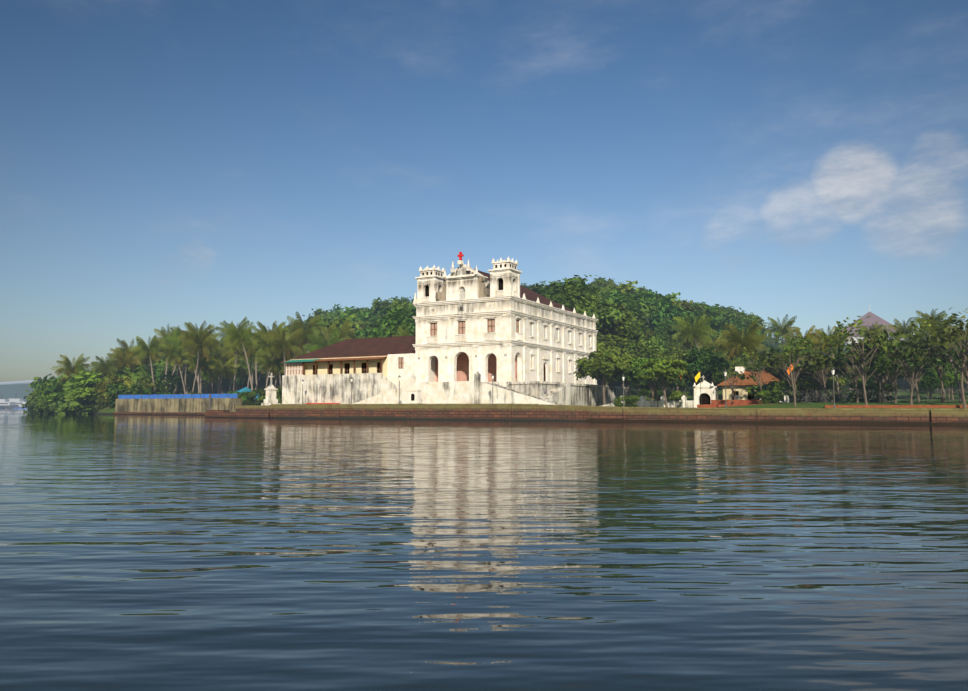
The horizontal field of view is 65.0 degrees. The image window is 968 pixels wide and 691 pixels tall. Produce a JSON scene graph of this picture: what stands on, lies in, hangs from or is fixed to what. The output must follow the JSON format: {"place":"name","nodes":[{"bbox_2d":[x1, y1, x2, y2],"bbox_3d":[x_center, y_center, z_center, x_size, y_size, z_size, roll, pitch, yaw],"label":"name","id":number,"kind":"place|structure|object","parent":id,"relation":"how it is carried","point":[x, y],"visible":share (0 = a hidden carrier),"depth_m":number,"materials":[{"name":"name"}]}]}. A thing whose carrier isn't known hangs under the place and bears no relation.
{"place":"outdoors","nodes":[
{"label":"outdoors","id":0,"kind":"place"},
{"bbox_2d":[0,408,967,690],"bbox_3d":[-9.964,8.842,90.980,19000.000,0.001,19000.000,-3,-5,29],"label":"river water","id":1,"kind":"structure","parent":0,"point":[206,554],"depth_m":7.77,"materials":[{"name":"blue liquid"}]},
{"bbox_2d":[0,384,37,408],"bbox_3d":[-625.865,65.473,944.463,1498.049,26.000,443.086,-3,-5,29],"label":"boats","id":2,"kind":"object","parent":1,"relation":"on","point":[12,395],"visible":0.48,"depth_m":785.58,"materials":[{"name":"grey"}]},
{"bbox_2d":[0,0,967,384],"label":"sky","id":3,"kind":"structure","parent":0,"point":[175,163],"materials":[{"name":"blue"}]},
{"bbox_2d":[95,343,967,420],"bbox_3d":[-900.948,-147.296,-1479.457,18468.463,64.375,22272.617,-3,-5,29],"label":"ground","id":4,"kind":"structure","parent":0,"point":[903,397],"depth_m":99.78,"materials":[{"name":"green plant"}]},
{"bbox_2d":[27,380,52,412],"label":"mangrove tree","id":5,"kind":"object","parent":4,"relation":"on","point":[42,399],"visible":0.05,"depth_m":173.75,"materials":[{"name":"green plant"}]},
{"bbox_2d":[29,380,95,413],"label":"mangrove tree","id":6,"kind":"object","parent":4,"relation":"on","point":[49,410],"visible":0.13,"depth_m":159.55,"materials":[{"name":"green plant"}]},
{"bbox_2d":[51,354,89,381],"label":"palm","id":7,"kind":"object","parent":4,"relation":"on","point":[70,368],"visible":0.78,"depth_m":159.79,"materials":[{"name":"green plant"}]},
{"bbox_2d":[43,384,100,413],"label":"mangrove tree","id":8,"kind":"object","parent":4,"relation":"on","point":[73,406],"visible":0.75,"depth_m":153.16,"materials":[{"name":"green plant"}]},
{"bbox_2d":[91,354,121,379],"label":"palm","id":9,"kind":"object","parent":4,"relation":"on","point":[102,366],"visible":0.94,"depth_m":159.78,"materials":[{"name":"green plant"}]},
{"bbox_2d":[56,367,161,405],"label":"mangrove tree","id":10,"kind":"object","parent":4,"relation":"on","point":[69,383],"visible":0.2,"depth_m":156.75,"materials":[{"name":"green plant"}]},
{"bbox_2d":[92,374,155,410],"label":"bush","id":11,"kind":"object","parent":4,"relation":"on","point":[102,388],"visible":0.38,"depth_m":151.81,"materials":[{"name":"green plant"}]},
{"bbox_2d":[107,346,141,372],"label":"palm","id":12,"kind":"object","parent":4,"relation":"on","point":[128,361],"visible":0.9,"depth_m":162.86,"materials":[{"name":"green plant"}]},
{"bbox_2d":[102,382,151,407],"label":"bush","id":13,"kind":"object","parent":4,"relation":"on","point":[113,389],"visible":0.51,"depth_m":148.24,"materials":[{"name":"green plant"}]},
{"bbox_2d":[93,372,164,410],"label":"bush","id":14,"kind":"object","parent":4,"relation":"on","point":[147,378],"visible":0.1,"depth_m":158.77,"materials":[{"name":"green plant"}]},
{"bbox_2d":[129,335,165,394],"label":"palm","id":15,"kind":"object","parent":4,"relation":"on","point":[151,349],"visible":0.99,"depth_m":158.57,"materials":[{"name":"green plant"}]},
{"bbox_2d":[118,363,191,394],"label":"mangrove tree","id":16,"kind":"object","parent":4,"relation":"on","point":[135,375],"visible":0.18,"depth_m":166.70,"materials":[{"name":"green plant"}]},
{"bbox_2d":[154,323,180,385],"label":"palm","id":17,"kind":"object","parent":4,"relation":"on","point":[164,334],"visible":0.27,"depth_m":176.37,"materials":[{"name":"green plant"}]},
{"bbox_2d":[157,343,191,393],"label":"palm","id":18,"kind":"object","parent":4,"relation":"on","point":[169,356],"visible":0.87,"depth_m":159.47,"materials":[{"name":"green plant"}]},
{"bbox_2d":[113,393,241,414],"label":"cream river wall","id":19,"kind":"structure","parent":4,"relation":"on","point":[177,404],"depth_m":137.73,"materials":[{"name":"grey concrete"}]},
{"bbox_2d":[167,366,199,393],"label":"tree","id":20,"kind":"object","parent":4,"relation":"on","point":[179,390],"visible":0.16,"depth_m":191.98,"materials":[{"name":"green plant"}]},
{"bbox_2d":[165,326,201,392],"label":"palm","id":21,"kind":"object","parent":4,"relation":"on","point":[176,343],"visible":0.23,"depth_m":161.96,"materials":[{"name":"green plant"}]},
{"bbox_2d":[180,321,214,392],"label":"palm","id":22,"kind":"object","parent":4,"relation":"on","point":[195,329],"visible":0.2,"depth_m":153.15,"materials":[{"name":"green plant"}]},
{"bbox_2d":[182,352,215,392],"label":"palm","id":23,"kind":"object","parent":4,"relation":"on","point":[203,363],"visible":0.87,"depth_m":150.86,"materials":[{"name":"green plant"}]},
{"bbox_2d":[177,324,221,392],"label":"palm","id":24,"kind":"object","parent":4,"relation":"on","point":[195,341],"visible":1,"depth_m":143.10,"materials":[{"name":"green plant"}]},
{"bbox_2d":[201,346,242,393],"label":"palm","id":25,"kind":"object","parent":4,"relation":"on","point":[225,358],"visible":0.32,"depth_m":163.54,"materials":[{"name":"green plant"}]},
{"bbox_2d":[208,356,239,393],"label":"palm","id":26,"kind":"object","parent":4,"relation":"on","point":[219,367],"visible":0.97,"depth_m":157.74,"materials":[{"name":"green plant"}]},
{"bbox_2d":[213,319,251,392],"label":"palm","id":27,"kind":"object","parent":4,"relation":"on","point":[224,324],"visible":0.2,"depth_m":183.38,"materials":[{"name":"green plant"}]},
{"bbox_2d":[222,333,248,391],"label":"palm","id":28,"kind":"object","parent":4,"relation":"on","point":[227,345],"visible":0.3,"depth_m":158.01,"materials":[{"name":"green plant"}]},
{"bbox_2d":[220,317,258,401],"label":"palm","id":29,"kind":"object","parent":4,"relation":"on","point":[240,337],"visible":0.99,"depth_m":135.97,"materials":[{"name":"green plant"}]},
{"bbox_2d":[223,373,259,390],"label":"tree","id":30,"kind":"object","parent":4,"relation":"on","point":[241,382],"visible":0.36,"depth_m":190.18,"materials":[{"name":"green plant"}]},
{"bbox_2d":[238,329,270,396],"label":"palm","id":31,"kind":"object","parent":4,"relation":"on","point":[250,351],"visible":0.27,"depth_m":155.36,"materials":[{"name":"green plant"}]},
{"bbox_2d":[244,388,265,404],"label":"bush","id":32,"kind":"object","parent":4,"relation":"on","point":[250,396],"visible":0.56,"depth_m":130.16,"materials":[{"name":"green plant"}]},
{"bbox_2d":[249,322,288,387],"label":"palm","id":33,"kind":"object","parent":4,"relation":"on","point":[261,342],"visible":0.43,"depth_m":148.30,"materials":[{"name":"green plant"}]},
{"bbox_2d":[261,373,279,404],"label":"wayside cross","id":34,"kind":"object","parent":4,"relation":"on","point":[270,389],"visible":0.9,"depth_m":115.23,"materials":[{"name":"white paint"}]},
{"bbox_2d":[255,349,286,387],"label":"palm","id":35,"kind":"object","parent":4,"relation":"on","point":[267,363],"visible":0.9,"depth_m":139.55,"materials":[{"name":"green plant"}]},
{"bbox_2d":[262,323,303,374],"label":"palm","id":36,"kind":"object","parent":4,"relation":"on","point":[288,347],"visible":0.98,"depth_m":134.41,"materials":[{"name":"green plant"}]},
{"bbox_2d":[285,312,327,352],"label":"palm","id":37,"kind":"object","parent":4,"relation":"on","point":[308,330],"visible":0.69,"depth_m":153.27,"materials":[{"name":"green plant"}]},
{"bbox_2d":[302,326,345,351],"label":"palm","id":38,"kind":"object","parent":4,"relation":"on","point":[320,342],"visible":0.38,"depth_m":147.20,"materials":[{"name":"green plant"}]},
{"bbox_2d":[304,313,358,350],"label":"tree","id":39,"kind":"object","parent":4,"relation":"on","point":[323,324],"visible":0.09,"depth_m":188.39,"materials":[{"name":"green plant"}]},
{"bbox_2d":[321,320,354,344],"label":"palm","id":40,"kind":"object","parent":4,"relation":"on","point":[345,326],"visible":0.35,"depth_m":163.19,"materials":[{"name":"green plant"}]},
{"bbox_2d":[281,335,415,403],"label":"parish house","id":41,"kind":"structure","parent":4,"relation":"on","point":[371,367],"depth_m":112.74,"materials":[{"name":"plaster"},{"name":"dark tile"},{"name":"brown wood"}]},
{"bbox_2d":[342,306,384,323],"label":"tree","id":42,"kind":"object","parent":4,"relation":"on","point":[364,316],"visible":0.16,"depth_m":243.82,"materials":[{"name":"green plant"}]},
{"bbox_2d":[353,305,415,338],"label":"tree","id":43,"kind":"object","parent":4,"relation":"on","point":[377,324],"visible":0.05,"depth_m":166.24,"materials":[{"name":"green plant"}]},
{"bbox_2d":[365,297,404,318],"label":"tree","id":44,"kind":"object","parent":4,"relation":"on","point":[377,304],"visible":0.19,"depth_m":248.96,"materials":[{"name":"green plant"}]},
{"bbox_2d":[368,307,415,337],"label":"tree","id":45,"kind":"object","parent":4,"relation":"on","point":[389,330],"visible":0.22,"depth_m":147.97,"materials":[{"name":"green plant"}]},
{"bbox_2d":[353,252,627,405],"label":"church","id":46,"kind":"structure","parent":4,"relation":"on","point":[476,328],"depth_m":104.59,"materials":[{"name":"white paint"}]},
{"bbox_2d":[533,275,613,336],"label":"tree","id":47,"kind":"object","parent":4,"relation":"on","point":[548,292],"visible":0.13,"depth_m":144.76,"materials":[{"name":"green plant"}]},
{"bbox_2d":[205,394,967,424],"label":"sea wall","id":48,"kind":"structure","parent":4,"relation":"on","point":[916,416],"depth_m":77.77,"materials":[{"name":"brown stone"}]},
{"bbox_2d":[554,285,640,332],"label":"tree","id":49,"kind":"object","parent":4,"relation":"on","point":[588,300],"visible":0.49,"depth_m":140.44,"materials":[{"name":"green plant"}]},
{"bbox_2d":[573,348,632,404],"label":"tree","id":50,"kind":"object","parent":4,"relation":"on","point":[605,362],"visible":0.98,"depth_m":106.87,"materials":[{"name":"green plant"}]},
{"bbox_2d":[596,337,636,384],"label":"tree","id":51,"kind":"object","parent":4,"relation":"on","point":[601,346],"visible":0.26,"depth_m":130.30,"materials":[{"name":"green plant"}]},
{"bbox_2d":[599,280,641,295],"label":"tree","id":52,"kind":"object","parent":4,"relation":"on","point":[627,289],"visible":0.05,"depth_m":218.69,"materials":[{"name":"green plant"}]},
{"bbox_2d":[596,322,649,382],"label":"tree","id":53,"kind":"object","parent":4,"relation":"on","point":[623,333],"visible":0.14,"depth_m":138.44,"materials":[{"name":"green plant"}]},
{"bbox_2d":[611,394,639,406],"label":"shrub","id":54,"kind":"object","parent":4,"relation":"on","point":[630,400],"visible":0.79,"depth_m":91.93,"materials":[{"name":"green plant"}]},
{"bbox_2d":[606,364,644,396],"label":"tree","id":55,"kind":"object","parent":4,"relation":"on","point":[631,380],"visible":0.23,"depth_m":116.80,"materials":[{"name":"green plant"}]},
{"bbox_2d":[600,292,655,319],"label":"tree","id":56,"kind":"object","parent":4,"relation":"on","point":[632,304],"visible":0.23,"depth_m":189.73,"materials":[{"name":"green plant"}]},
{"bbox_2d":[613,339,660,386],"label":"tree","id":57,"kind":"object","parent":4,"relation":"on","point":[635,351],"visible":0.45,"depth_m":133.73,"materials":[{"name":"green plant"}]},
{"bbox_2d":[619,320,654,385],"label":"tree","id":58,"kind":"object","parent":4,"relation":"on","point":[639,329],"visible":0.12,"depth_m":160.19,"materials":[{"name":"green plant"}]},
{"bbox_2d":[615,356,678,400],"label":"almond tree","id":59,"kind":"object","parent":4,"relation":"on","point":[635,362],"visible":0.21,"depth_m":105.87,"materials":[{"name":"green plant"}]},
{"bbox_2d":[631,303,663,332],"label":"tree","id":60,"kind":"object","parent":4,"relation":"on","point":[641,318],"visible":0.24,"depth_m":186.77,"materials":[{"name":"green plant"}]},
{"bbox_2d":[622,291,674,312],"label":"tree","id":61,"kind":"object","parent":4,"relation":"on","point":[641,298],"visible":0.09,"depth_m":198.44,"materials":[{"name":"green plant"}]},
{"bbox_2d":[636,381,662,400],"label":"tree","id":62,"kind":"object","parent":4,"relation":"on","point":[645,390],"visible":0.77,"depth_m":107.26,"materials":[{"name":"green plant"}]},
{"bbox_2d":[628,359,694,406],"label":"almond tree","id":63,"kind":"object","parent":4,"relation":"on","point":[656,369],"visible":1,"depth_m":92.19,"materials":[{"name":"green plant"}]},
{"bbox_2d":[645,321,682,343],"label":"tree","id":64,"kind":"object","parent":4,"relation":"on","point":[665,330],"visible":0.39,"depth_m":173.16,"materials":[{"name":"green plant"}]},
{"bbox_2d":[644,299,696,330],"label":"tree","id":65,"kind":"object","parent":4,"relation":"on","point":[667,311],"visible":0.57,"depth_m":184.50,"materials":[{"name":"green plant"}]},
{"bbox_2d":[652,387,690,400],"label":"shrub","id":66,"kind":"object","parent":4,"relation":"on","point":[675,395],"visible":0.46,"depth_m":100.10,"materials":[{"name":"green plant"}]},
{"bbox_2d":[654,347,692,390],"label":"tree","id":67,"kind":"object","parent":4,"relation":"on","point":[673,354],"visible":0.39,"depth_m":133.71,"materials":[{"name":"green plant"}]},
{"bbox_2d":[655,368,702,392],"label":"tree","id":68,"kind":"object","parent":4,"relation":"on","point":[679,383],"visible":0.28,"depth_m":111.35,"materials":[{"name":"green plant"}]},
{"bbox_2d":[665,333,701,351],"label":"tree","id":69,"kind":"object","parent":4,"relation":"on","point":[675,343],"visible":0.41,"depth_m":166.75,"materials":[{"name":"green plant"}]},
{"bbox_2d":[671,311,717,350],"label":"palm","id":70,"kind":"object","parent":4,"relation":"on","point":[688,331],"visible":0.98,"depth_m":134.07,"materials":[{"name":"green plant"}]},
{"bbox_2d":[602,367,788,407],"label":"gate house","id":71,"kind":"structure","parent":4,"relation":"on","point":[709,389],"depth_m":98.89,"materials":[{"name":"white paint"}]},
{"bbox_2d":[684,345,732,393],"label":"tree","id":72,"kind":"object","parent":4,"relation":"on","point":[704,361],"visible":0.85,"depth_m":109.17,"materials":[{"name":"green plant"}]},
{"bbox_2d":[689,314,729,342],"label":"tree","id":73,"kind":"object","parent":4,"relation":"on","point":[714,324],"visible":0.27,"depth_m":182.01,"materials":[{"name":"green plant"}]},
{"bbox_2d":[696,332,729,388],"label":"palm","id":74,"kind":"object","parent":4,"relation":"on","point":[711,343],"visible":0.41,"depth_m":149.53,"materials":[{"name":"green plant"}]},
{"bbox_2d":[699,302,748,329],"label":"tree","id":75,"kind":"object","parent":4,"relation":"on","point":[714,311],"visible":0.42,"depth_m":205.64,"materials":[{"name":"green plant"}]},
{"bbox_2d":[705,352,746,388],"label":"tree","id":76,"kind":"object","parent":4,"relation":"on","point":[710,381],"visible":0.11,"depth_m":116.38,"materials":[{"name":"green plant"}]},
{"bbox_2d":[707,360,759,403],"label":"garden tree","id":77,"kind":"object","parent":4,"relation":"on","point":[718,377],"visible":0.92,"depth_m":84.77,"materials":[{"name":"green plant"}]},
{"bbox_2d":[714,320,768,373],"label":"palm","id":78,"kind":"object","parent":4,"relation":"on","point":[736,343],"visible":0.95,"depth_m":101.56,"materials":[{"name":"green plant"}]},
{"bbox_2d":[733,347,787,389],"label":"garden tree","id":79,"kind":"object","parent":4,"relation":"on","point":[748,359],"visible":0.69,"depth_m":89.46,"materials":[{"name":"green plant"}]},
{"bbox_2d":[744,377,792,401],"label":"shrub","id":80,"kind":"object","parent":4,"relation":"on","point":[775,385],"visible":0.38,"depth_m":93.57,"materials":[{"name":"green plant"}]},
{"bbox_2d":[753,387,783,403],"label":"shrub","id":81,"kind":"object","parent":4,"relation":"on","point":[761,394],"visible":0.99,"depth_m":80.86,"materials":[{"name":"green plant"}]},
{"bbox_2d":[764,354,794,393],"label":"tree","id":82,"kind":"object","parent":4,"relation":"on","point":[778,373],"visible":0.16,"depth_m":104.48,"materials":[{"name":"green plant"}]},
{"bbox_2d":[763,314,800,347],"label":"palm","id":83,"kind":"object","parent":4,"relation":"on","point":[781,330],"visible":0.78,"depth_m":171.52,"materials":[{"name":"green plant"}]},
{"bbox_2d":[750,338,828,405],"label":"garden tree","id":84,"kind":"object","parent":4,"relation":"on","point":[810,362],"visible":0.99,"depth_m":76.62,"materials":[{"name":"green plant"}]},
{"bbox_2d":[764,332,829,395],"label":"garden tree","id":85,"kind":"object","parent":4,"relation":"on","point":[790,345],"visible":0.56,"depth_m":88.10,"materials":[{"name":"green plant"}]},
{"bbox_2d":[779,334,820,388],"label":"palm","id":86,"kind":"object","parent":4,"relation":"on","point":[788,347],"visible":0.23,"depth_m":96.47,"materials":[{"name":"green plant"}]},
{"bbox_2d":[783,325,823,351],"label":"palm","id":87,"kind":"object","parent":4,"relation":"on","point":[810,330],"visible":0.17,"depth_m":156.82,"materials":[{"name":"green plant"}]},
{"bbox_2d":[785,376,846,401],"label":"shrub","id":88,"kind":"object","parent":4,"relation":"on","point":[811,383],"visible":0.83,"depth_m":91.72,"materials":[{"name":"green plant"}]},
{"bbox_2d":[787,346,850,401],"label":"garden tree","id":89,"kind":"object","parent":4,"relation":"on","point":[810,369],"visible":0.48,"depth_m":84.06,"materials":[{"name":"green plant"}]},
{"bbox_2d":[794,356,855,401],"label":"almond tree","id":90,"kind":"object","parent":4,"relation":"on","point":[805,372],"visible":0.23,"depth_m":88.78,"materials":[{"name":"green plant"}]},
{"bbox_2d":[804,324,853,401],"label":"palm","id":91,"kind":"object","parent":4,"relation":"on","point":[823,344],"visible":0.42,"depth_m":91.68,"materials":[{"name":"green plant"}]},
{"bbox_2d":[697,389,967,407],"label":"garden walls","id":92,"kind":"structure","parent":4,"relation":"on","point":[717,403],"depth_m":76.68,"materials":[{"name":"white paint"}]},
{"bbox_2d":[816,343,882,402],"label":"garden tree","id":93,"kind":"object","parent":4,"relation":"on","point":[844,364],"visible":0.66,"depth_m":77.10,"materials":[{"name":"green plant"}]},
{"bbox_2d":[816,315,911,404],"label":"garden tree","id":94,"kind":"object","parent":4,"relation":"on","point":[884,334],"visible":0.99,"depth_m":72.76,"materials":[{"name":"green plant"}]},
{"bbox_2d":[855,321,890,339],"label":"tree","id":95,"kind":"object","parent":4,"relation":"on","point":[867,329],"visible":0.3,"depth_m":156.00,"materials":[{"name":"green plant"}]},
{"bbox_2d":[846,375,900,401],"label":"shrub","id":96,"kind":"object","parent":4,"relation":"on","point":[872,390],"visible":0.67,"depth_m":86.85,"materials":[{"name":"green plant"}]},
{"bbox_2d":[843,322,920,401],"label":"garden tree","id":97,"kind":"object","parent":4,"relation":"on","point":[867,338],"visible":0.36,"depth_m":77.65,"materials":[{"name":"green plant"}]},
{"bbox_2d":[845,339,926,401],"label":"almond tree","id":98,"kind":"object","parent":4,"relation":"on","point":[884,375],"visible":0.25,"depth_m":79.41,"materials":[{"name":"green plant"}]},
{"bbox_2d":[864,347,919,402],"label":"garden tree","id":99,"kind":"object","parent":4,"relation":"on","point":[894,385],"visible":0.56,"depth_m":74.38,"materials":[{"name":"green plant"}]},
{"bbox_2d":[888,317,919,388],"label":"palm","id":100,"kind":"object","parent":4,"relation":"on","point":[900,327],"visible":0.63,"depth_m":142.22,"materials":[{"name":"green plant"}]},
{"bbox_2d":[873,341,955,404],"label":"garden tree","id":101,"kind":"object","parent":4,"relation":"on","point":[887,362],"visible":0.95,"depth_m":71.07,"materials":[{"name":"green plant"}]},
{"bbox_2d":[887,326,955,401],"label":"garden tree","id":102,"kind":"object","parent":4,"relation":"on","point":[919,367],"visible":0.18,"depth_m":80.90,"materials":[{"name":"green plant"}]},
{"bbox_2d":[895,316,967,402],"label":"garden tree","id":103,"kind":"object","parent":4,"relation":"on","point":[917,341],"visible":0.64,"depth_m":74.87,"materials":[{"name":"green plant"}]},
{"bbox_2d":[905,308,967,408],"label":"garden tree","id":104,"kind":"object","parent":4,"relation":"on","point":[954,335],"visible":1,"depth_m":68.68,"materials":[{"name":"green plant"}]},
{"bbox_2d":[919,365,963,401],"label":"tree","id":105,"kind":"object","parent":4,"relation":"on","point":[932,379],"visible":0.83,"depth_m":89.68,"materials":[{"name":"green plant"}]},
{"bbox_2d":[918,313,965,401],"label":"palm","id":106,"kind":"object","parent":4,"relation":"on","point":[934,332],"visible":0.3,"depth_m":84.33,"materials":[{"name":"green plant"}]},
{"bbox_2d":[837,304,907,348],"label":"building","id":107,"kind":"structure","parent":0,"point":[873,319],"depth_m":794.12,"materials":[{"name":"white"}]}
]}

